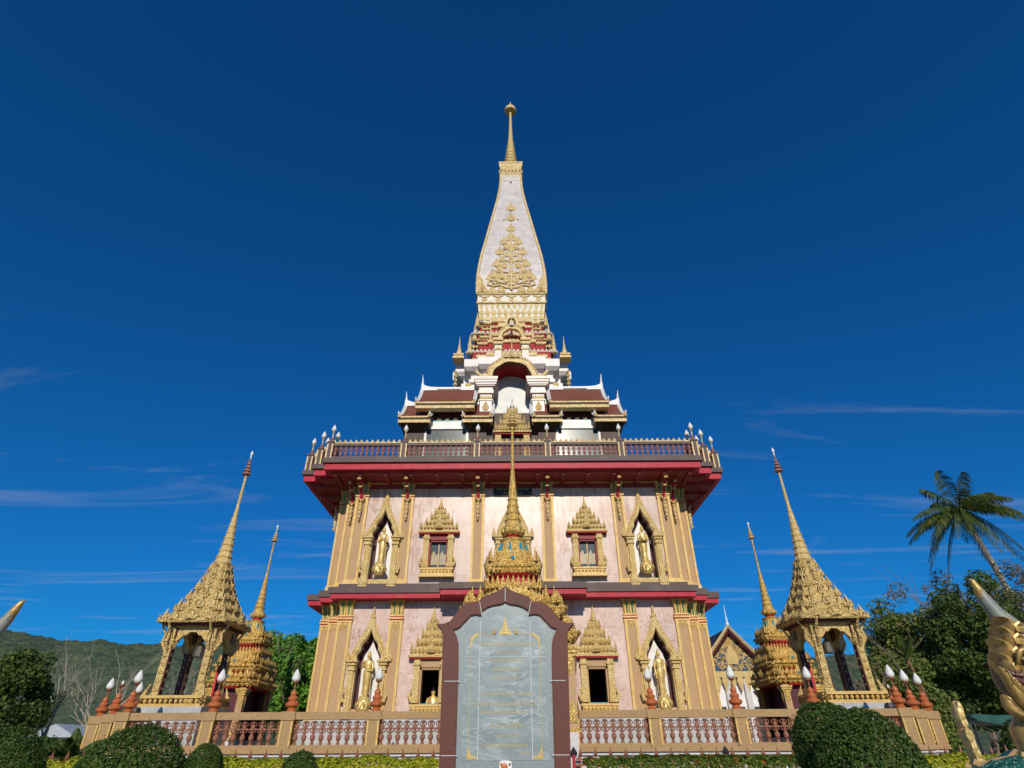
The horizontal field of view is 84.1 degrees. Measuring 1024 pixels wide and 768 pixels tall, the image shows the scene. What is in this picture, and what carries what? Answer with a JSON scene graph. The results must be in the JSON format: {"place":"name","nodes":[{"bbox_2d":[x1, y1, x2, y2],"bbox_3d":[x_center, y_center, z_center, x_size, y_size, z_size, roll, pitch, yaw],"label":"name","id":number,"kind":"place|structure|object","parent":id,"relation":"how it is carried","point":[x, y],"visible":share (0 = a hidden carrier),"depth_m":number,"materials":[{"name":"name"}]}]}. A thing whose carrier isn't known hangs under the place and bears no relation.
{"place":"outdoors","nodes":[
{"label":"outdoors","id":0,"kind":"place"},
{"bbox_2d":[28,724,85,738],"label":"house","id":1,"kind":"structure","parent":0,"point":[62,731],"depth_m":78.27,"materials":[{"name":"white"}]},
{"bbox_2d":[0,630,1012,748],"bbox_3d":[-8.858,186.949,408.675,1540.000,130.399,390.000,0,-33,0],"label":"hills","id":2,"kind":"structure","parent":0,"point":[130,655],"depth_m":388.81,"materials":[{"name":"green plant"}]},
{"bbox_2d":[0,0,1023,657],"label":"sky","id":3,"kind":"structure","parent":0,"point":[230,230],"materials":[{"name":"blue"}]},
{"bbox_2d":[710,605,765,741],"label":"gabled hall","id":4,"kind":"structure","parent":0,"point":[732,649],"depth_m":53.88,"materials":[{"name":"white paint"}]},
{"bbox_2d":[722,707,765,741],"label":"doorway","id":5,"kind":"structure","parent":4,"relation":"in","point":[760,718],"depth_m":51.74,"materials":[{"name":"metal"}]},
{"bbox_2d":[955,749,1012,766],"bbox_3d":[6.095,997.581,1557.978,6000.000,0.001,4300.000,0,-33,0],"label":"ground","id":6,"kind":"structure","parent":0,"point":[986,751],"depth_m":142.08,"materials":[{"name":"green plant"}]},
{"bbox_2d":[1,755,171,767],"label":"hedge","id":7,"kind":"object","parent":6,"relation":"on","point":[70,762],"visible":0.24,"depth_m":13.46,"materials":[{"name":"yellow plant"}]},
{"bbox_2d":[184,754,438,767],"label":"hedge","id":8,"kind":"object","parent":6,"relation":"on","point":[333,762],"visible":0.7,"depth_m":13.77,"materials":[{"name":"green plant"}]},
{"bbox_2d":[582,753,858,767],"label":"hedge","id":9,"kind":"object","parent":6,"relation":"on","point":[715,760],"visible":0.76,"depth_m":13.76,"materials":[{"name":"green plant"}]},
{"bbox_2d":[873,563,1003,754],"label":"dense tree","id":10,"kind":"object","parent":6,"relation":"on","point":[994,742],"visible":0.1,"depth_m":40.88,"materials":[{"name":"green plant"}]},
{"bbox_2d":[879,751,998,767],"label":"hedge","id":11,"kind":"object","parent":6,"relation":"on","point":[948,759],"visible":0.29,"depth_m":13.77,"materials":[{"name":"yellow plant"}]},
{"bbox_2d":[906,470,1023,617],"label":"coconut palm","id":12,"kind":"object","parent":6,"relation":"on","point":[962,515],"visible":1,"depth_m":40.72,"materials":[{"name":"green plant"}]},
{"bbox_2d":[958,571,1023,640],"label":"dense tree","id":13,"kind":"object","parent":6,"relation":"on","point":[999,587],"visible":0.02,"depth_m":44.18,"materials":[{"name":"green plant"}]},
{"bbox_2d":[975,559,1023,621],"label":"dense tree","id":14,"kind":"object","parent":6,"relation":"on","point":[1021,581],"visible":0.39,"depth_m":37.07,"materials":[{"name":"green plant"}]},
{"label":"courtyard","id":15,"kind":"structure","parent":0,"visible":0},
{"bbox_2d":[0,709,15,727],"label":"dark evergreen","id":16,"kind":"object","parent":15,"relation":"on","point":[7,723],"visible":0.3,"depth_m":29.09,"materials":[{"name":"green plant"}]},
{"bbox_2d":[0,646,58,734],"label":"dark evergreen","id":17,"kind":"object","parent":15,"relation":"on","point":[20,669],"visible":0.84,"depth_m":30.67,"materials":[{"name":"green plant"}]},
{"bbox_2d":[2,735,80,760],"bbox_3d":[-14.725,11.917,17.326,3.421,2.064,1.989,0,-33,0],"label":"shrub","id":18,"kind":"object","parent":15,"relation":"on","point":[47,739],"visible":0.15,"depth_m":17.71,"materials":[{"name":"green plant"}]},
{"bbox_2d":[48,736,83,747],"bbox_3d":[-17.422,15.161,22.436,4.174,2.207,2.595,0,-33,0],"label":"shrub","id":19,"kind":"object","parent":15,"relation":"on","point":[64,739],"depth_m":22.68,"materials":[{"name":"green plant"}]},
{"bbox_2d":[28,728,104,761],"bbox_3d":[-13.423,11.765,17.257,2.204,2.261,2.154,0,-33,0],"label":"cycad","id":20,"kind":"object","parent":15,"relation":"on","point":[72,745],"visible":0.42,"depth_m":17.10,"materials":[{"name":"green plant"}]},
{"bbox_2d":[41,634,104,742],"bbox_3d":[-28.360,19.322,34.677,4.392,8.294,2.588,-3,-33,4],"label":"bare tree","id":21,"kind":"object","parent":15,"relation":"on","point":[44,733],"visible":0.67,"depth_m":34.86,"materials":[{"name":"grey plant"}]},
{"bbox_2d":[58,648,160,730],"bbox_3d":[-23.957,19.037,33.138,5.053,7.119,4.833,17,-37,-25],"label":"bare tree","id":22,"kind":"object","parent":15,"relation":"on","point":[85,719],"visible":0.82,"depth_m":32.98,"materials":[{"name":"grey plant"}]},
{"bbox_2d":[165,659,201,703],"bbox_3d":[-19.561,19.194,32.802,2.734,6.464,4.692,18,-37,-27],"label":"bare tree","id":23,"kind":"object","parent":15,"relation":"on","point":[188,678],"visible":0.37,"depth_m":33.28,"materials":[{"name":"grey plant"}]},
{"bbox_2d":[4,748,438,767],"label":"spiked fence","id":24,"kind":"object","parent":15,"relation":"on","point":[265,755],"visible":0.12,"depth_m":16.36,"materials":[{"name":"metal"}]},
{"bbox_2d":[205,525,278,745],"bbox_3d":[-16.343,15.117,33.483,4.930,13.945,4.349,0,-33,0],"label":"gate porch","id":25,"kind":"object","parent":15,"relation":"on","point":[249,683],"visible":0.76,"depth_m":32.11,"materials":[{"name":"gold stone"}]},
{"bbox_2d":[208,630,312,744],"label":"broadleaf tree","id":26,"kind":"object","parent":15,"relation":"on","point":[280,637],"visible":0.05,"depth_m":43.63,"materials":[{"name":"green plant"}]},
{"bbox_2d":[268,628,317,734],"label":"broadleaf tree","id":27,"kind":"object","parent":15,"relation":"on","point":[291,656],"visible":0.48,"depth_m":40.22,"materials":[{"name":"green plant"}]},
{"bbox_2d":[458,403,581,767],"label":"gate porch","id":28,"kind":"object","parent":15,"relation":"on","point":[513,564],"visible":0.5,"depth_m":19.53,"materials":[{"name":"gold stone"}]},
{"bbox_2d":[105,745,951,767],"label":"terrace","id":29,"kind":"structure","parent":15,"relation":"on","point":[585,751],"depth_m":18.43,"materials":[{"name":"sandstone"},{"name":"white marble"}]},
{"bbox_2d":[132,707,139,712],"bbox_3d":[-13.924,12.524,20.652,0.370,1.320,0.370,-13,-35,19],"label":"floodlight","id":30,"kind":"object","parent":29,"relation":"on","point":[136,710],"visible":0.15,"depth_m":20.86,"materials":[{"name":"metal"}]},
{"bbox_2d":[135,451,252,745],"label":"bell pavilion","id":31,"kind":"structure","parent":29,"relation":"on","point":[211,613],"depth_m":23.02,"materials":[{"name":"gold stone"}]},
{"bbox_2d":[191,637,204,657],"bbox_3d":[-12.835,10.693,23.479,0.500,1.100,0.487,0,-33,0],"label":"bronze bell","id":32,"kind":"object","parent":31,"relation":"hanging from","point":[198,652],"visible":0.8,"depth_m":23.19,"materials":[{"name":"metal"}]},
{"bbox_2d":[211,665,219,695],"bbox_3d":[-12.473,12.596,23.953,0.240,1.300,0.050,0,-33,0],"label":"red banner","id":33,"kind":"object","parent":31,"relation":"hanging from","point":[215,680],"visible":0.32,"depth_m":23.95,"materials":[{"name":"fabric"}]},
{"bbox_2d":[80,711,440,749],"bbox_3d":[-10.104,12.410,20.267,16.415,1.055,6.356,-18,-37,25],"label":"terrace balustrade","id":34,"kind":"object","parent":29,"relation":"on","point":[208,729],"visible":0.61,"depth_m":18.93,"materials":[{"name":"stone"}]},
{"bbox_2d":[95,678,114,715],"bbox_3d":[-15.426,11.907,21.609,0.460,1.293,0.460,7,-35,-11],"label":"post lamp","id":35,"kind":"object","parent":34,"relation":"on","point":[103,707],"visible":0.96,"depth_m":21.43,"materials":[{"name":"ceramic"}]},
{"bbox_2d":[108,680,124,713],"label":"post lamp","id":36,"kind":"object","parent":34,"relation":"on","point":[115,707],"visible":0.97,"depth_m":20.33,"materials":[{"name":"ceramic"}]},
{"bbox_2d":[122,670,142,711],"bbox_3d":[-13.014,10.583,19.571,0.460,1.304,0.460,23,-38,-29],"label":"post lamp","id":37,"kind":"object","parent":34,"relation":"on","point":[130,704],"visible":0.98,"depth_m":19.38,"materials":[{"name":"ceramic"}]},
{"bbox_2d":[135,682,143,704],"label":"post lamp","id":38,"kind":"object","parent":34,"relation":"on","point":[139,689],"visible":0.47,"depth_m":23.43,"materials":[{"name":"glass"}]},
{"bbox_2d":[207,669,225,711],"bbox_3d":[-10.125,10.561,19.579,0.460,1.321,0.460,1,-33,-1],"label":"post lamp","id":39,"kind":"object","parent":34,"relation":"on","point":[214,704],"visible":0.98,"depth_m":19.38,"materials":[{"name":"ceramic"}]},
{"bbox_2d":[285,669,300,710],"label":"post lamp","id":40,"kind":"object","parent":34,"relation":"on","point":[292,704],"visible":0.98,"depth_m":19.37,"materials":[{"name":"ceramic"}]},
{"bbox_2d":[370,667,382,710],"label":"post lamp","id":41,"kind":"object","parent":34,"relation":"on","point":[376,703],"visible":0.98,"depth_m":19.37,"materials":[{"name":"ceramic"}]},
{"bbox_2d":[296,102,732,744],"bbox_3d":[-0.036,-5.869,46.831,21.600,60.470,21.600,0,-33,0],"label":"pagoda","id":42,"kind":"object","parent":29,"relation":"on","point":[582,518],"visible":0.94,"depth_m":27.85,"materials":[{"name":"beige paint"}]},
{"bbox_2d":[354,650,373,711],"bbox_3d":[-6.223,12.651,24.172,0.726,2.459,0.708,0,-33,0],"label":"statue","id":43,"kind":"object","parent":42,"relation":"attached to","point":[362,703],"visible":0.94,"depth_m":24.12,"materials":[{"name":"gold metal"}]},
{"bbox_2d":[371,526,388,576],"bbox_3d":[-6.251,7.966,27.166,0.726,2.459,0.708,0,-33,0],"label":"statue","id":44,"kind":"object","parent":42,"relation":"attached to","point":[379,568],"visible":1,"depth_m":27.09,"materials":[{"name":"gold metal"}]},
{"bbox_2d":[407,605,442,710],"bbox_3d":[-3.507,11.880,24.693,1.960,4.450,0.934,0,-33,0],"label":"window","id":45,"kind":"structure","parent":42,"relation":"in","point":[427,654],"depth_m":24.51,"materials":[{"name":"gold paint"}]},
{"bbox_2d":[426,685,437,702],"bbox_3d":[-3.513,14.116,25.164,0.662,1.350,0.413,0,-33,0],"label":"seated statue","id":46,"kind":"object","parent":42,"relation":"on","point":[433,698],"visible":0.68,"depth_m":25.17,"materials":[{"name":"gold metal"}]},
{"bbox_2d":[418,497,459,578],"bbox_3d":[-3.535,7.360,27.582,2.000,4.020,0.934,0,-33,0],"label":"window","id":47,"kind":"structure","parent":42,"relation":"in","point":[438,560],"depth_m":27.39,"materials":[{"name":"gold paint"}]},
{"bbox_2d":[304,438,719,469],"bbox_3d":[0.054,8.901,37.344,21.520,1.100,21.440,0,-33,0],"label":"balcony balustrade","id":48,"kind":"object","parent":42,"relation":"on","point":[689,447],"visible":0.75,"depth_m":28.47,"materials":[{"name":"stone"}]},
{"bbox_2d":[310,438,316,453],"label":"post lamp","id":49,"kind":"object","parent":48,"relation":"on","point":[314,441],"visible":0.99,"depth_m":30.20,"materials":[{"name":"white glass"}]},
{"bbox_2d":[320,432,325,447],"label":"post lamp","id":50,"kind":"object","parent":48,"relation":"on","point":[323,438],"visible":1,"depth_m":29.57,"materials":[{"name":"white glass"}]},
{"bbox_2d":[330,425,336,440],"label":"post lamp","id":51,"kind":"object","parent":48,"relation":"on","point":[334,428],"visible":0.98,"depth_m":28.95,"materials":[{"name":"white glass"}]},
{"bbox_2d":[403,425,408,440],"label":"post lamp","id":52,"kind":"object","parent":48,"relation":"on","point":[406,429],"visible":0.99,"depth_m":28.94,"materials":[{"name":"white glass"}]},
{"bbox_2d":[476,424,479,439],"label":"post lamp","id":53,"kind":"object","parent":48,"relation":"on","point":[477,430],"visible":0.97,"depth_m":28.96,"materials":[{"name":"white glass"}]},
{"bbox_2d":[544,423,548,439],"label":"post lamp","id":54,"kind":"object","parent":48,"relation":"on","point":[546,427],"visible":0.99,"depth_m":28.95,"materials":[{"name":"white glass"}]},
{"bbox_2d":[616,424,620,438],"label":"post lamp","id":55,"kind":"object","parent":48,"relation":"on","point":[618,427],"visible":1,"depth_m":28.94,"materials":[{"name":"white glass"}]},
{"bbox_2d":[688,422,693,438],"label":"post lamp","id":56,"kind":"object","parent":48,"relation":"on","point":[690,426],"visible":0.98,"depth_m":28.95,"materials":[{"name":"white glass"}]},
{"bbox_2d":[698,429,704,444],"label":"post lamp","id":57,"kind":"object","parent":48,"relation":"on","point":[700,433],"visible":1,"depth_m":29.59,"materials":[{"name":"white glass"}]},
{"bbox_2d":[708,436,713,450],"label":"post lamp","id":58,"kind":"object","parent":48,"relation":"on","point":[710,439],"visible":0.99,"depth_m":30.18,"materials":[{"name":"white glass"}]},
{"bbox_2d":[493,400,531,454],"bbox_3d":[0.021,3.440,33.664,2.400,6.340,0.962,0,-33,0],"label":"doorway","id":59,"kind":"structure","parent":42,"relation":"in","point":[502,429],"depth_m":33.92,"materials":[{"name":"gold metal"}]},
{"bbox_2d":[566,495,607,577],"bbox_3d":[3.625,7.316,27.582,2.000,4.020,0.934,0,-33,0],"label":"window","id":60,"kind":"structure","parent":42,"relation":"in","point":[587,559],"depth_m":27.38,"materials":[{"name":"gold paint"}]},
{"bbox_2d":[576,606,619,709],"bbox_3d":[3.652,11.837,24.693,1.960,4.450,0.934,0,-33,0],"label":"window","id":61,"kind":"structure","parent":42,"relation":"in","point":[594,653],"depth_m":24.49,"materials":[{"name":"gold paint"}]},
{"bbox_2d":[637,525,654,574],"bbox_3d":[6.348,7.889,27.166,0.726,2.459,0.708,0,-33,0],"label":"statue","id":62,"kind":"object","parent":42,"relation":"attached to","point":[647,567],"visible":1,"depth_m":27.08,"materials":[{"name":"gold metal"}]},
{"bbox_2d":[653,649,673,709],"bbox_3d":[6.377,12.574,24.172,0.726,2.459,0.708,0,-33,0],"label":"statue","id":63,"kind":"object","parent":42,"relation":"attached to","point":[665,701],"visible":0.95,"depth_m":24.14,"materials":[{"name":"gold metal"}]},
{"bbox_2d":[578,708,948,746],"bbox_3d":[10.255,12.286,20.267,16.415,1.055,6.356,17,-37,-25],"label":"terrace balustrade","id":64,"kind":"object","parent":29,"relation":"on","point":[921,726],"visible":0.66,"depth_m":18.93,"materials":[{"name":"stone"}]},
{"bbox_2d":[644,667,657,708],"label":"post lamp","id":65,"kind":"object","parent":64,"relation":"on","point":[651,702],"visible":0.98,"depth_m":19.36,"materials":[{"name":"ceramic"}]},
{"bbox_2d":[726,665,741,708],"bbox_3d":[7.619,10.448,19.597,0.460,1.347,0.460,20,-39,-27],"label":"post lamp","id":66,"kind":"object","parent":64,"relation":"on","point":[735,701],"visible":0.98,"depth_m":19.38,"materials":[{"name":"ceramic"}]},
{"bbox_2d":[802,666,819,703],"bbox_3d":[10.271,10.455,19.586,0.460,1.296,0.460,-13,-36,19],"label":"post lamp","id":67,"kind":"object","parent":64,"relation":"on","point":[811,694],"visible":0.77,"depth_m":19.50,"materials":[{"name":"ceramic"}]},
{"bbox_2d":[886,684,892,699],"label":"post lamp","id":68,"kind":"object","parent":64,"relation":"on","point":[889,689],"visible":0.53,"depth_m":23.36,"materials":[{"name":"ceramic"}]},
{"bbox_2d":[885,664,905,707],"bbox_3d":[13.168,10.416,19.585,0.460,1.331,0.460,27,-41,-35],"label":"post lamp","id":69,"kind":"object","parent":64,"relation":"on","point":[898,700],"visible":0.98,"depth_m":19.38,"materials":[{"name":"ceramic"}]},
{"bbox_2d":[899,669,919,708],"bbox_3d":[14.359,11.072,20.586,0.460,1.292,0.460,-17,-36,23],"label":"post lamp","id":70,"kind":"object","parent":64,"relation":"on","point":[912,702],"visible":0.97,"depth_m":20.41,"materials":[{"name":"ceramic"}]},
{"bbox_2d":[913,673,932,710],"bbox_3d":[15.565,11.709,21.596,0.460,1.294,0.460,17,-37,-26],"label":"post lamp","id":71,"kind":"object","parent":64,"relation":"on","point":[924,702],"visible":0.95,"depth_m":21.42,"materials":[{"name":"ceramic"}]},
{"bbox_2d":[772,448,895,739],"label":"bell pavilion","id":72,"kind":"structure","parent":29,"relation":"on","point":[817,607],"depth_m":23.19,"materials":[{"name":"gold stone"}]},
{"bbox_2d":[808,662,816,691],"bbox_3d":[12.626,12.442,23.953,0.240,1.300,0.050,0,-33,0],"label":"red banner","id":73,"kind":"object","parent":72,"relation":"hanging from","point":[812,676],"visible":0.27,"depth_m":23.98,"materials":[{"name":"fabric"}]},
{"bbox_2d":[822,634,835,653],"bbox_3d":[12.965,10.535,23.479,0.500,1.100,0.487,0,-33,0],"label":"bronze bell","id":74,"kind":"object","parent":72,"relation":"hanging from","point":[828,648],"visible":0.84,"depth_m":23.19,"materials":[{"name":"metal"}]},
{"bbox_2d":[885,702,894,707],"bbox_3d":[13.976,12.354,20.652,0.370,1.320,0.370,-13,-35,19],"label":"floodlight","id":75,"kind":"object","parent":29,"relation":"on","point":[890,705],"visible":0.24,"depth_m":20.86,"materials":[{"name":"metal"}]},
{"bbox_2d":[747,522,822,741],"bbox_3d":[16.526,14.916,33.483,4.930,13.945,4.349,0,-33,0],"label":"gate porch","id":76,"kind":"object","parent":15,"relation":"on","point":[776,678],"visible":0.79,"depth_m":32.20,"materials":[{"name":"gold stone"}]},
{"bbox_2d":[571,745,1007,767],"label":"hedge","id":77,"kind":"object","parent":15,"relation":"on","point":[725,751],"visible":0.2,"depth_m":16.36,"materials":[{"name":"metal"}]},
{"bbox_2d":[830,630,972,767],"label":"dense tree","id":78,"kind":"object","parent":15,"relation":"on","point":[936,697],"visible":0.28,"depth_m":29.19,"materials":[{"name":"green plant"}]},
{"bbox_2d":[832,598,982,752],"bbox_3d":[24.730,19.062,36.147,6.424,9.824,8.790,28,-42,-36],"label":"dense tree","id":79,"kind":"object","parent":15,"relation":"on","point":[886,627],"visible":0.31,"depth_m":35.86,"materials":[{"name":"green plant"}]},
{"bbox_2d":[890,635,933,710],"bbox_3d":[16.794,13.127,22.915,0.983,5.598,1.236,0,-33,0],"label":"slender palm","id":80,"kind":"object","parent":15,"relation":"on","point":[907,653],"visible":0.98,"depth_m":23.92,"materials":[{"name":"plant"}]},
{"bbox_2d":[899,569,1023,734],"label":"dense tree","id":81,"kind":"object","parent":15,"relation":"on","point":[975,679],"visible":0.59,"depth_m":31.77,"materials":[{"name":"green plant"}]},
{"bbox_2d":[965,714,1011,754],"bbox_3d":[17.480,13.113,20.034,2.200,2.500,1.000,0,-33,0],"label":"garden awning","id":82,"kind":"object","parent":15,"relation":"on","point":[986,720],"visible":0.47,"depth_m":20.24,"materials":[{"name":"fabric"}]},
{"bbox_2d":[997,715,1015,753],"bbox_3d":[16.626,11.508,17.512,2.714,2.562,2.386,0,-33,0],"label":"shrub","id":83,"kind":"object","parent":15,"relation":"on","point":[1005,739],"visible":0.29,"depth_m":17.95,"materials":[{"name":"green plant"}]},
{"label":"forecourt","id":84,"kind":"structure","parent":0,"visible":0},
{"bbox_2d":[0,600,25,637],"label":"serpent statue","id":85,"kind":"object","parent":84,"relation":"on","point":[7,618],"visible":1,"depth_m":4.88,"materials":[{"name":"gold paint"}]},
{"bbox_2d":[0,725,48,767],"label":"topiary bush","id":86,"kind":"object","parent":84,"relation":"on","point":[23,760],"visible":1,"depth_m":10.04,"materials":[{"name":"green plant"}]},
{"bbox_2d":[71,718,188,767],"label":"topiary bush","id":87,"kind":"object","parent":84,"relation":"on","point":[148,731],"visible":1,"depth_m":8.59,"materials":[{"name":"green plant"}]},
{"bbox_2d":[185,743,224,767],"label":"topiary bush","id":88,"kind":"object","parent":84,"relation":"on","point":[209,752],"visible":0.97,"depth_m":11.57,"materials":[{"name":"green plant"}]},
{"bbox_2d":[280,749,317,767],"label":"topiary bush","id":89,"kind":"object","parent":84,"relation":"on","point":[305,758],"visible":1,"depth_m":11.54,"materials":[{"name":"green plant"}]},
{"bbox_2d":[437,586,573,767],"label":"stone tablet","id":90,"kind":"object","parent":84,"relation":"on","point":[505,686],"visible":1,"depth_m":5.66,"materials":[{"name":"grey stone"}]},
{"bbox_2d":[499,760,511,767],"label":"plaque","id":91,"kind":"object","parent":90,"relation":"attached to","point":[506,764],"visible":1,"depth_m":5.29,"materials":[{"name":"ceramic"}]},
{"bbox_2d":[789,699,876,767],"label":"topiary bush","id":92,"kind":"object","parent":84,"relation":"on","point":[802,747],"visible":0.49,"depth_m":9.22,"materials":[{"name":"green plant"}]},
{"bbox_2d":[808,705,933,767],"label":"topiary bush","id":93,"kind":"object","parent":84,"relation":"on","point":[845,721],"visible":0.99,"depth_m":8.10,"materials":[{"name":"green plant"}]},
{"bbox_2d":[951,578,1023,767],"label":"serpent statue","id":94,"kind":"object","parent":84,"relation":"on","point":[1004,641],"visible":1,"depth_m":4.45,"materials":[{"name":"gold paint"}]}
]}

